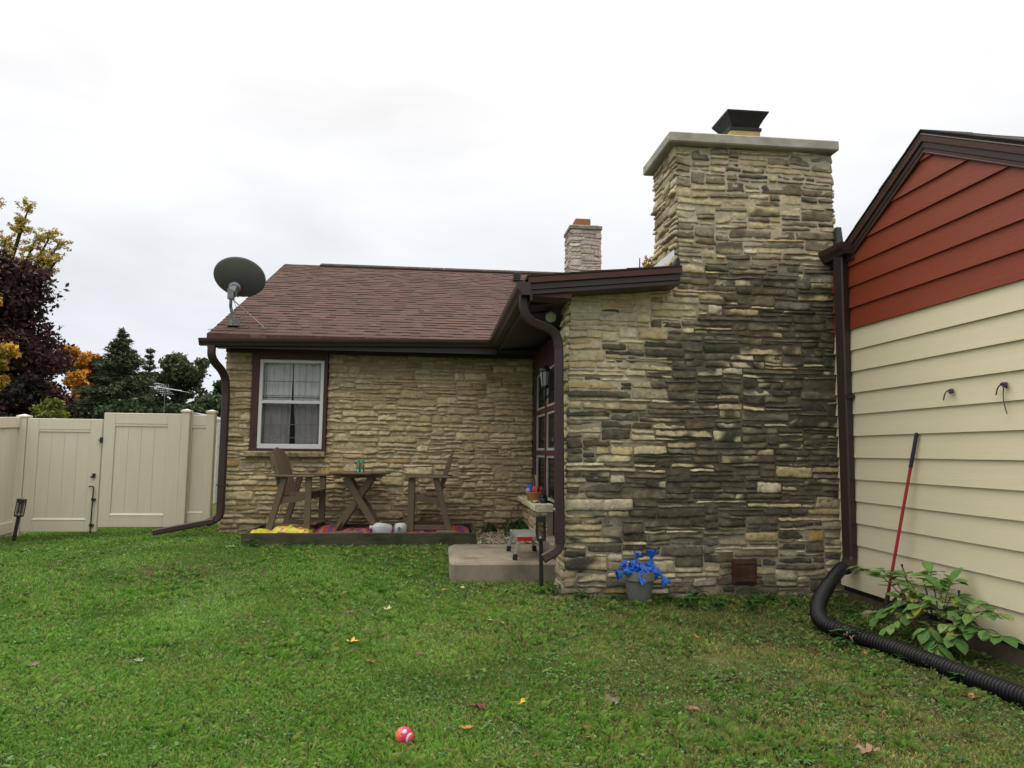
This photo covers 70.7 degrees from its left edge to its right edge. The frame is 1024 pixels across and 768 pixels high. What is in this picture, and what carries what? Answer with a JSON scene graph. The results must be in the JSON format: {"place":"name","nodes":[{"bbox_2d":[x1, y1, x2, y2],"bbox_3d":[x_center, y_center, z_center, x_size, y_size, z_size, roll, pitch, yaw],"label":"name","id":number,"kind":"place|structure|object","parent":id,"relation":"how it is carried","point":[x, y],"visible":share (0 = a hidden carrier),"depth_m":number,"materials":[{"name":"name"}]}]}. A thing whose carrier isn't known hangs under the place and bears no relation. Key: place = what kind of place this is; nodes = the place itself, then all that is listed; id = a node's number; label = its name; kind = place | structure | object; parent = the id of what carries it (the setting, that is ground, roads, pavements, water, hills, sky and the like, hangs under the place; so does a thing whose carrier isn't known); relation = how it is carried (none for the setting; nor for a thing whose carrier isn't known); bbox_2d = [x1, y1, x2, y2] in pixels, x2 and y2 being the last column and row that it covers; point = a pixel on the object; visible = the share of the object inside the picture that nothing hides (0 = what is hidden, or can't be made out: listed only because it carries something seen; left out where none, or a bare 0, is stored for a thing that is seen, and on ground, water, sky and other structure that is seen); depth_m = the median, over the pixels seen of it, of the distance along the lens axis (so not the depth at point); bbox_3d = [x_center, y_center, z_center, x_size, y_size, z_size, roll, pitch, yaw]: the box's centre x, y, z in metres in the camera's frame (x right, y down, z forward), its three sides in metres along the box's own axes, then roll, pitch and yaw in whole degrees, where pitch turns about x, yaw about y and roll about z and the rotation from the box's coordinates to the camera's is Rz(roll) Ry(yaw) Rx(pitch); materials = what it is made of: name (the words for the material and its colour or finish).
{"place":"outdoors","nodes":[
{"label":"outdoors","id":0,"kind":"place"},
{"bbox_2d":[356,459,359,471],"bbox_3d":[-1.986,1.054,9.336,0.051,0.163,0.050,1,-5,-6],"label":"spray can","id":1,"kind":"object","parent":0,"point":[358,466],"visible":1,"depth_m":9.32,"materials":[{"name":"green metal"}]},
{"bbox_2d":[360,459,364,471],"bbox_3d":[-1.934,1.055,9.341,0.051,0.163,0.050,1,-5,-6],"label":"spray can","id":2,"kind":"object","parent":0,"point":[362,466],"visible":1,"depth_m":9.32,"materials":[{"name":"green metal"}]},
{"bbox_2d":[475,529,535,543],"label":"gravel","id":3,"kind":"structure","parent":0,"point":[498,537],"depth_m":9.01,"materials":[{"name":"beige gravel"}]},
{"bbox_2d":[502,518,528,535],"bbox_3d":[0.018,1.884,9.434,0.312,0.276,0.502,3,-6,-26],"label":"corner plant","id":4,"kind":"object","parent":3,"relation":"on","point":[520,524],"visible":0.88,"depth_m":9.36,"materials":[{"name":"green plant"}]},
{"bbox_2d":[0,492,1023,767],"bbox_3d":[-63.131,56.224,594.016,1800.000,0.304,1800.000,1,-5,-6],"label":"ground","id":5,"kind":"structure","parent":0,"point":[722,664],"depth_m":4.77,"materials":[{"name":"green plant"}]},
{"bbox_2d":[0,417,20,537],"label":"vinyl fence","id":6,"kind":"object","parent":5,"relation":"on","point":[9,426],"visible":0.84,"depth_m":10.14,"materials":[{"name":"beige plastic"}]},
{"bbox_2d":[0,297,21,390],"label":"golden tree","id":7,"kind":"object","parent":5,"relation":"on","point":[9,351],"visible":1,"depth_m":18.49,"materials":[{"name":"yellow plant"}]},
{"bbox_2d":[12,498,26,540],"bbox_3d":[-6.530,1.793,9.542,0.088,0.550,0.088,8,-6,-5],"label":"path light","id":8,"kind":"object","parent":5,"relation":"on","point":[19,515],"visible":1,"depth_m":9.52,"materials":[{"name":"black plastic"}]},
{"bbox_2d":[10,414,32,535],"bbox_3d":[-7.075,1.348,10.384,0.149,1.837,0.149,1,-5,-6],"label":"fence post","id":9,"kind":"object","parent":5,"relation":"on","point":[20,461],"visible":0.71,"depth_m":10.34,"materials":[{"name":"plastic"}]},
{"bbox_2d":[20,418,103,533],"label":"gate","id":10,"kind":"structure","parent":9,"relation":"attached to","point":[61,479],"depth_m":10.41,"materials":[{"name":"plastic"}]},
{"bbox_2d":[0,195,73,292],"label":"yellow maple","id":11,"kind":"object","parent":5,"relation":"on","point":[19,228],"visible":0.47,"depth_m":25.14,"materials":[{"name":"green plant"}]},
{"bbox_2d":[0,249,80,412],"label":"maroon maple","id":12,"kind":"object","parent":5,"relation":"on","point":[22,289],"visible":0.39,"depth_m":20.92,"materials":[{"name":"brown plant"}]},
{"bbox_2d":[0,370,83,418],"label":"dark hedge tree","id":13,"kind":"object","parent":5,"relation":"on","point":[19,386],"visible":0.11,"depth_m":20.00,"materials":[{"name":"green plant"}]},
{"bbox_2d":[28,397,70,418],"bbox_3d":[-12.192,1.774,18.817,1.619,2.872,1.604,1,-5,-6],"label":"lime shrub","id":14,"kind":"object","parent":5,"relation":"on","point":[53,408],"visible":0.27,"depth_m":18.69,"materials":[{"name":"green plant"}]},
{"bbox_2d":[54,344,104,418],"bbox_3d":[-17.105,1.290,28.540,3.583,5.846,3.234,-2,-6,30],"label":"orange maple","id":15,"kind":"object","parent":5,"relation":"on","point":[71,379],"visible":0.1,"depth_m":28.08,"materials":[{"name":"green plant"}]},
{"bbox_2d":[72,356,109,411],"bbox_3d":[-14.211,1.389,24.721,2.595,4.687,2.730,4,-6,-31],"label":"copper shrub","id":16,"kind":"object","parent":5,"relation":"on","point":[93,373],"visible":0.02,"depth_m":24.52,"materials":[{"name":"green plant"}]},
{"bbox_2d":[71,327,163,418],"bbox_3d":[-12.427,1.045,22.841,4.908,5.767,5.702,2,-6,-18],"label":"spruce tree","id":17,"kind":"object","parent":5,"relation":"on","point":[117,377],"visible":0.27,"depth_m":22.58,"materials":[{"name":"green plant"}]},
{"bbox_2d":[88,397,152,491],"bbox_3d":[-11.146,1.962,20.942,2.417,3.162,2.654,1,-5,-6],"label":"dark hedge tree","id":18,"kind":"object","parent":5,"relation":"on","point":[125,406],"visible":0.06,"depth_m":20.63,"materials":[{"name":"green plant"}]},
{"bbox_2d":[141,347,158,398],"bbox_3d":[-13.570,1.279,26.834,2.716,5.300,2.630,-1,-6,21],"label":"spruce tree","id":19,"kind":"object","parent":5,"relation":"on","point":[150,362],"visible":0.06,"depth_m":26.85,"materials":[{"name":"green plant"}]},
{"bbox_2d":[150,383,188,413],"bbox_3d":[-9.130,1.515,19.038,1.016,3.074,0.118,1,-5,-6],"label":"tv antenna","id":20,"kind":"object","parent":5,"relation":"on","point":[164,393],"visible":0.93,"depth_m":19.18,"materials":[{"name":"silver metal"}]},
{"bbox_2d":[147,351,211,413],"bbox_3d":[-11.018,1.310,23.968,3.174,4.775,3.192,1,-5,-6],"label":"green maple","id":21,"kind":"object","parent":5,"relation":"on","point":[180,371],"visible":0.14,"depth_m":23.69,"materials":[{"name":"green plant"}]},
{"bbox_2d":[176,409,193,524],"bbox_3d":[-4.806,1.286,10.580,0.139,1.847,0.139,1,-5,-6],"label":"fence post","id":22,"kind":"object","parent":5,"relation":"on","point":[183,467],"visible":0.71,"depth_m":10.54,"materials":[{"name":"plastic"}]},
{"bbox_2d":[97,413,181,526],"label":"gate","id":23,"kind":"structure","parent":22,"relation":"attached to","point":[139,470],"depth_m":10.50,"materials":[{"name":"plastic"}]},
{"bbox_2d":[186,415,206,522],"bbox_3d":[-4.636,1.262,10.640,0.240,1.610,0.051,1,-5,-6],"label":"vinyl fence","id":24,"kind":"object","parent":5,"relation":"on","point":[196,469],"visible":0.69,"depth_m":10.64,"materials":[{"name":"beige plastic"}]},
{"bbox_2d":[180,391,221,416],"bbox_3d":[-9.162,1.863,21.706,2.384,3.338,2.461,1,-5,-6],"label":"dark hedge tree","id":25,"kind":"object","parent":5,"relation":"on","point":[204,403],"visible":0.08,"depth_m":21.54,"materials":[{"name":"green plant"}]},
{"bbox_2d":[192,412,220,502],"bbox_3d":[-7.387,1.872,17.422,0.900,2.300,1.600,1,-5,-6],"label":"vinyl fence","id":26,"kind":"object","parent":5,"relation":"on","point":[216,460],"depth_m":16.82,"materials":[{"name":"beige plastic"}]},
{"bbox_2d":[202,410,217,526],"bbox_3d":[-4.453,1.296,10.617,0.139,1.842,0.139,1,-5,-6],"label":"fence post","id":27,"kind":"object","parent":5,"relation":"on","point":[209,467],"visible":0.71,"depth_m":10.58,"materials":[{"name":"plastic"}]},
{"bbox_2d":[212,380,221,417],"bbox_3d":[-9.575,1.712,23.477,1.866,3.917,1.895,-2,-6,26],"label":"green maple","id":28,"kind":"object","parent":5,"relation":"on","point":[217,387],"visible":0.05,"depth_m":23.54,"materials":[{"name":"green plant"}]},
{"bbox_2d":[244,539,258,544],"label":"weed plant","id":29,"kind":"object","parent":5,"relation":"on","point":[250,540],"visible":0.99,"depth_m":8.42,"materials":[{"name":"green plant"}]},
{"bbox_2d":[241,524,475,547],"bbox_3d":[-1.882,1.938,9.199,2.795,0.215,0.970,1,-5,-6],"label":"raised bed","id":30,"kind":"object","parent":5,"relation":"on","point":[354,539],"visible":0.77,"depth_m":8.73,"materials":[{"name":"wood"}]},
{"bbox_2d":[250,528,280,532],"bbox_3d":[-2.995,1.821,8.875,0.480,0.087,0.360,2,-5,-12],"label":"garden bag","id":31,"kind":"object","parent":30,"relation":"on","point":[260,530],"visible":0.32,"depth_m":8.77,"materials":[{"name":"plastic"}]},
{"bbox_2d":[265,447,329,530],"bbox_3d":[-2.720,1.368,9.200,0.637,1.111,0.709,0,-5,4],"label":"balcony chair","id":32,"kind":"object","parent":30,"relation":"on","point":[289,486],"visible":0.88,"depth_m":9.04,"materials":[{"name":"brown wood"}]},
{"bbox_2d":[329,471,390,528],"bbox_3d":[-1.977,1.548,9.342,0.770,0.817,0.764,1,-5,-6],"label":"bar table","id":33,"kind":"object","parent":30,"relation":"on","point":[358,493],"visible":0.85,"depth_m":9.15,"materials":[{"name":"brown wood"}]},
{"bbox_2d":[278,523,468,532],"bbox_3d":[-1.750,1.844,9.177,2.400,0.104,0.720,1,-5,-6],"label":"striped rug","id":34,"kind":"object","parent":30,"relation":"on","point":[328,528],"visible":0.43,"depth_m":9.09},
{"bbox_2d":[272,524,314,532],"bbox_3d":[-2.699,1.787,8.940,0.480,0.093,0.320,0,-5,5],"label":"garden bag","id":35,"kind":"object","parent":34,"relation":"on","point":[290,528],"visible":0.68,"depth_m":8.81,"materials":[{"name":"plastic"}]},
{"bbox_2d":[329,531,363,532],"bbox_3d":[-2.042,1.828,8.895,0.412,0.035,0.082,0,-5,3],"label":"board offcut","id":36,"kind":"object","parent":34,"relation":"on","point":[347,532],"visible":0.6,"depth_m":8.86,"materials":[{"name":"brown wood"}]},
{"bbox_2d":[436,530,454,532],"bbox_3d":[-0.826,1.846,8.951,0.230,0.055,0.100,1,-5,-6],"label":"wood block","id":37,"kind":"object","parent":34,"relation":"on","point":[445,531],"depth_m":8.91,"materials":[{"name":"beige wood"}]},
{"bbox_2d":[369,522,391,532],"bbox_3d":[-1.635,1.808,8.925,0.262,0.189,0.160,17,-12,-24],"label":"milk jug","id":38,"kind":"object","parent":30,"relation":"on","point":[379,527],"visible":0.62,"depth_m":8.87,"materials":[{"name":"plastic"}]},
{"bbox_2d":[394,523,406,532],"bbox_3d":[-1.390,1.823,8.994,0.160,0.189,0.262,1,-15,-1],"label":"milk jug","id":39,"kind":"object","parent":30,"relation":"on","point":[400,527],"visible":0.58,"depth_m":8.93,"materials":[{"name":"plastic"}]},
{"bbox_2d":[403,449,453,531],"bbox_3d":[-1.074,1.402,9.370,0.637,1.111,0.709,1,-5,-6],"label":"balcony chair","id":40,"kind":"object","parent":30,"relation":"on","point":[414,495],"visible":0.96,"depth_m":9.10,"materials":[{"name":"brown wood"}]},
{"bbox_2d":[395,726,413,744],"bbox_3d":[-0.495,1.624,3.332,0.086,0.082,0.081,1,-5,-6],"label":"toy ball","id":41,"kind":"object","parent":5,"relation":"on","point":[404,734],"visible":0.85,"depth_m":3.30,"materials":[{"name":"rubber"}]},
{"bbox_2d":[461,721,477,728],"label":"fallen leaf","id":42,"kind":"object","parent":5,"relation":"on","point":[467,726],"visible":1,"depth_m":3.45,"materials":[{"name":"orange plant"}]},
{"bbox_2d":[464,700,484,708],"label":"fallen leaf","id":43,"kind":"object","parent":5,"relation":"on","point":[480,705],"visible":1,"depth_m":3.74,"materials":[{"name":"brown plant"}]},
{"bbox_2d":[152,109,844,598],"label":"stone house","id":44,"kind":"structure","parent":5,"relation":"on","point":[674,407],"depth_m":7.10,"materials":[{"name":"stone"}]},
{"bbox_2d":[208,257,267,329],"bbox_3d":[-3.810,-1.193,9.958,0.779,1.087,0.798,4,-6,-31],"label":"satellite dish","id":45,"kind":"object","parent":44,"relation":"attached to","point":[234,277],"visible":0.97,"depth_m":9.93,"materials":[{"name":"metal"}]},
{"bbox_2d":[243,353,329,457],"bbox_3d":[-3.046,0.281,9.820,1.060,1.454,0.260,1,-5,-6],"label":"window","id":46,"kind":"structure","parent":44,"relation":"in","point":[272,373],"depth_m":9.87,"materials":[{"name":"white glass"}]},
{"bbox_2d":[525,475,544,500],"bbox_3d":[0.285,1.295,8.999,0.242,0.325,0.273,1,-5,-6],"label":"yarn basket","id":47,"kind":"object","parent":44,"relation":"on","point":[532,492],"visible":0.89,"depth_m":8.92,"materials":[{"name":"wicker"}]},
{"bbox_2d":[533,327,562,533],"bbox_3d":[0.559,0.669,8.637,0.212,2.470,3.050,1,-5,-6],"label":"door","id":48,"kind":"structure","parent":44,"relation":"in","point":[544,355],"depth_m":9.62,"materials":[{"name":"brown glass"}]},
{"bbox_2d":[731,559,756,584],"bbox_3d":[2.177,1.760,6.763,0.235,0.235,0.062,1,-5,-6],"label":"cleanout door","id":49,"kind":"structure","parent":44,"relation":"in","point":[744,571],"depth_m":6.74,"materials":[{"name":"metal"}]},
{"bbox_2d":[448,544,556,582],"bbox_3d":[-0.133,1.962,7.853,1.115,0.255,1.499,1,-5,-6],"label":"concrete step","id":50,"kind":"object","parent":5,"relation":"on","point":[487,563],"visible":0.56,"depth_m":7.16,"materials":[{"name":"grey concrete"}]},
{"bbox_2d":[506,530,543,559],"bbox_3d":[0.140,1.702,7.670,0.338,0.239,0.689,1,-5,-6],"label":"step stool","id":51,"kind":"object","parent":50,"relation":"on","point":[519,536],"visible":0.81,"depth_m":7.52,"materials":[{"name":"metal"}]},
{"bbox_2d":[536,516,545,586],"bbox_3d":[0.279,1.609,6.930,0.088,0.675,0.088,0,-5,-6],"label":"path light","id":52,"kind":"object","parent":5,"relation":"on","point":[540,539],"visible":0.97,"depth_m":6.91,"materials":[{"name":"black plastic"}]},
{"bbox_2d":[538,586,555,593],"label":"weed plant","id":53,"kind":"object","parent":5,"relation":"on","point":[549,587],"visible":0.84,"depth_m":6.68,"materials":[{"name":"green plant"}]},
{"bbox_2d":[544,596,565,600],"bbox_3d":[0.411,1.943,6.510,0.243,0.061,0.100,1,-5,-6],"label":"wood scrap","id":54,"kind":"object","parent":5,"relation":"on","point":[552,598],"visible":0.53,"depth_m":6.50,"materials":[{"name":"brown wood"}]},
{"bbox_2d":[572,588,590,597],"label":"weed plant","id":55,"kind":"object","parent":5,"relation":"on","point":[576,594],"visible":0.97,"depth_m":6.48,"materials":[{"name":"green plant"}]},
{"bbox_2d":[593,694,621,702],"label":"fallen leaf","id":56,"kind":"object","parent":5,"relation":"on","point":[608,696],"visible":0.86,"depth_m":3.87,"materials":[{"name":"beige plant"}]},
{"bbox_2d":[603,594,622,599],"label":"weed plant","id":57,"kind":"object","parent":5,"relation":"on","point":[613,595],"visible":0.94,"depth_m":6.47,"materials":[{"name":"green plant"}]},
{"bbox_2d":[622,570,655,603],"bbox_3d":[1.137,1.810,6.457,0.310,0.286,0.310,1,-5,-6],"label":"planter pot","id":58,"kind":"object","parent":5,"relation":"on","point":[635,590],"visible":0.71,"depth_m":6.35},
{"bbox_2d":[619,560,629,569],"bbox_3d":[1.024,1.644,6.468,0.141,0.146,0.085,1,-5,-6],"label":"tied bag","id":59,"kind":"object","parent":58,"relation":"in","point":[623,565],"visible":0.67,"depth_m":6.46,"materials":[{"name":"blue plastic"}]},
{"bbox_2d":[614,566,637,580],"bbox_3d":[1.019,1.677,6.359,0.261,0.125,0.104,5,-7,-39],"label":"tied bag","id":60,"kind":"object","parent":58,"relation":"in","point":[627,571],"visible":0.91,"depth_m":6.33,"materials":[{"name":"blue plastic"}]},
{"bbox_2d":[628,550,643,571],"bbox_3d":[1.114,1.606,6.450,0.135,0.246,0.108,1,-5,-6],"label":"flower","id":61,"kind":"object","parent":58,"relation":"in","point":[634,563],"visible":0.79,"depth_m":6.42,"materials":[{"name":"blue plastic"}]},
{"bbox_2d":[638,570,645,585],"bbox_3d":[1.145,1.699,6.334,0.071,0.131,0.175,0,-5,8],"label":"tied bag","id":62,"kind":"object","parent":58,"relation":"hanging from","point":[642,581],"visible":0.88,"depth_m":6.29,"materials":[{"name":"blue plastic"}]},
{"bbox_2d":[639,562,651,572],"bbox_3d":[1.178,1.655,6.436,0.102,0.126,0.150,4,-6,-28],"label":"tied bag","id":63,"kind":"object","parent":58,"relation":"in","point":[644,567],"visible":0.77,"depth_m":6.41,"materials":[{"name":"blue plastic"}]},
{"bbox_2d":[645,549,656,566],"bbox_3d":[1.240,1.618,6.496,0.103,0.271,0.108,3,-6,-20],"label":"tied bag","id":64,"kind":"object","parent":58,"relation":"in","point":[651,555],"visible":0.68,"depth_m":6.48,"materials":[{"name":"blue plastic"}]},
{"bbox_2d":[649,566,671,585],"bbox_3d":[1.299,1.705,6.380,0.228,0.171,0.096,-4,-7,43],"label":"flower","id":65,"kind":"object","parent":58,"relation":"in","point":[665,581],"visible":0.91,"depth_m":6.36,"materials":[{"name":"blue plastic"}]},
{"bbox_2d":[639,255,654,266],"bbox_3d":[5.125,-0.468,28.092,2.695,9.430,2.798,-4,-7,43],"label":"orange treetop","id":66,"kind":"object","parent":5,"relation":"on","point":[645,264],"visible":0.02,"depth_m":28.40,"materials":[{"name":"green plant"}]},
{"bbox_2d":[661,593,676,602],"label":"weed plant","id":67,"kind":"object","parent":5,"relation":"on","point":[669,596],"visible":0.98,"depth_m":6.48,"materials":[{"name":"green plant"}]},
{"bbox_2d":[676,596,696,606],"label":"weed plant","id":68,"kind":"object","parent":5,"relation":"on","point":[686,603],"visible":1,"depth_m":6.22,"materials":[{"name":"green plant"}]},
{"bbox_2d":[684,704,697,709],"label":"fallen leaf","id":69,"kind":"object","parent":5,"relation":"on","point":[694,707],"visible":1,"depth_m":3.74,"materials":[{"name":"orange plant"}]},
{"bbox_2d":[684,590,707,597],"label":"weed plant","id":70,"kind":"object","parent":5,"relation":"on","point":[695,592],"visible":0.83,"depth_m":6.45,"materials":[{"name":"green plant"}]},
{"bbox_2d":[710,596,725,609],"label":"weed plant","id":71,"kind":"object","parent":5,"relation":"on","point":[721,603],"visible":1,"depth_m":6.19,"materials":[{"name":"green plant"}]},
{"bbox_2d":[740,598,761,609],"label":"weed plant","id":72,"kind":"object","parent":5,"relation":"on","point":[749,605],"visible":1,"depth_m":6.11,"materials":[{"name":"green plant"}]},
{"bbox_2d":[743,590,765,605],"bbox_3d":[2.156,1.898,6.419,0.221,0.124,0.197,-3,-7,35],"label":"weed plant","id":73,"kind":"object","parent":5,"relation":"on","point":[752,596],"visible":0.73,"depth_m":6.42,"materials":[{"name":"green plant"}]},
{"bbox_2d":[762,592,779,599],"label":"weed plant","id":74,"kind":"object","parent":5,"relation":"on","point":[772,595],"visible":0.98,"depth_m":6.52,"materials":[{"name":"green plant"}]},
{"bbox_2d":[832,639,855,646],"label":"weed plant","id":75,"kind":"object","parent":5,"relation":"on","point":[843,642],"visible":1,"depth_m":5.01,"materials":[{"name":"green plant"}]},
{"bbox_2d":[829,625,859,646],"bbox_3d":[2.390,1.808,5.201,0.227,0.125,0.252,0,-5,7],"label":"weed plant","id":76,"kind":"object","parent":5,"relation":"on","point":[838,637],"visible":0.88,"depth_m":5.17,"materials":[{"name":"green plant"}]},
{"bbox_2d":[843,604,857,613],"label":"weed plant","id":77,"kind":"object","parent":5,"relation":"on","point":[851,610],"visible":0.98,"depth_m":6.08,"materials":[{"name":"green plant"}]},
{"bbox_2d":[847,613,864,620],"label":"weed plant","id":78,"kind":"object","parent":5,"relation":"on","point":[856,614],"visible":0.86,"depth_m":5.90,"materials":[{"name":"green plant"}]},
{"bbox_2d":[853,743,879,753],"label":"fallen leaf","id":79,"kind":"object","parent":5,"relation":"on","point":[869,746],"visible":0.98,"depth_m":3.25,"materials":[{"name":"beige plant"}]},
{"bbox_2d":[860,610,877,616],"bbox_3d":[2.978,1.892,5.942,0.261,0.056,0.162,1,-5,-6],"label":"stone","id":80,"kind":"object","parent":5,"relation":"on","point":[865,612],"visible":0.38,"depth_m":5.93,"materials":[{"name":"beige stone"}]},
{"bbox_2d":[856,619,883,627],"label":"weed plant","id":81,"kind":"object","parent":5,"relation":"on","point":[865,622],"visible":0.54,"depth_m":5.59,"materials":[{"name":"green plant"}]},
{"bbox_2d":[871,433,918,621],"bbox_3d":[3.105,1.163,5.914,0.046,1.523,0.478,5,-7,-41],"label":"garden rake","id":82,"kind":"object","parent":5,"relation":"on","point":[911,462],"visible":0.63,"depth_m":5.85,"materials":[{"name":"red paint"}]},
{"bbox_2d":[894,653,909,664],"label":"weed plant","id":83,"kind":"object","parent":5,"relation":"on","point":[898,655],"visible":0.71,"depth_m":4.77,"materials":[{"name":"green plant"}]},
{"bbox_2d":[810,561,1023,708],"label":"drain pipe","id":84,"kind":"object","parent":5,"relation":"on","point":[1007,691],"visible":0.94,"depth_m":4.77,"materials":[{"name":"black plastic"}]},
{"bbox_2d":[818,129,1023,668],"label":"garage","id":85,"kind":"structure","parent":5,"relation":"on","point":[925,259],"depth_m":5.60,"materials":[{"name":"beige"}]},
{"bbox_2d":[943,388,953,399],"bbox_3d":[3.300,0.079,5.453,0.046,0.087,0.110,1,-5,-6],"label":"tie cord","id":86,"kind":"object","parent":85,"relation":"attached to","point":[950,391],"visible":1,"depth_m":5.43,"materials":[{"name":"black metal"}]},
{"bbox_2d":[995,382,1007,413],"bbox_3d":[3.354,0.098,4.931,0.044,0.220,0.110,1,-5,-6],"label":"tie cord","id":87,"kind":"object","parent":85,"relation":"attached to","point":[1004,384],"visible":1,"depth_m":4.91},
{"bbox_2d":[846,561,1023,659],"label":"leafy shrub","id":88,"kind":"object","parent":5,"relation":"on","point":[930,637],"visible":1,"depth_m":5.14,"materials":[{"name":"green plant"}]},
{"bbox_2d":[890,589,918,602],"bbox_3d":[3.074,1.659,5.561,0.140,0.147,0.372,1,-5,-6],"label":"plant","id":89,"kind":"object","parent":88,"relation":"hanging from","point":[894,599],"visible":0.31,"depth_m":5.71,"materials":[{"name":"green plant"}]},
{"bbox_2d":[922,580,935,626],"bbox_3d":[3.153,1.653,5.455,0.018,0.340,0.176,0,-5,5],"label":"plant stake","id":90,"kind":"object","parent":88,"relation":"in","point":[930,610],"visible":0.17,"depth_m":5.42,"materials":[{"name":"brown wood"}]},
{"bbox_2d":[948,672,964,680],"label":"weed plant","id":91,"kind":"object","parent":5,"relation":"on","point":[954,673],"visible":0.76,"depth_m":4.36,"materials":[{"name":"green plant"}]},
{"bbox_2d":[963,692,978,697],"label":"fallen leaf","id":92,"kind":"object","parent":5,"relation":"on","point":[973,695],"visible":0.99,"depth_m":4.03,"materials":[{"name":"plant"}]},
{"bbox_2d":[0,0,1023,402],"label":"sky","id":93,"kind":"structure","parent":0,"point":[168,141],"materials":[{"name":"white"}]},
{"bbox_2d":[538,494,547,502],"bbox_3d":[0.373,1.365,8.543,0.116,0.127,0.153,1,-5,-6],"label":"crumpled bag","id":94,"kind":"object","parent":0,"point":[543,498],"visible":0.91,"depth_m":8.51,"materials":[{"name":"black plastic"}]},
{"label":"gravel bed","id":95,"kind":"structure","parent":0,"visible":0},
{"bbox_2d":[481,522,497,532],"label":"corner ivy","id":96,"kind":"object","parent":95,"relation":"on","point":[492,527],"visible":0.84,"depth_m":9.70,"materials":[{"name":"green plant"}]}
]}

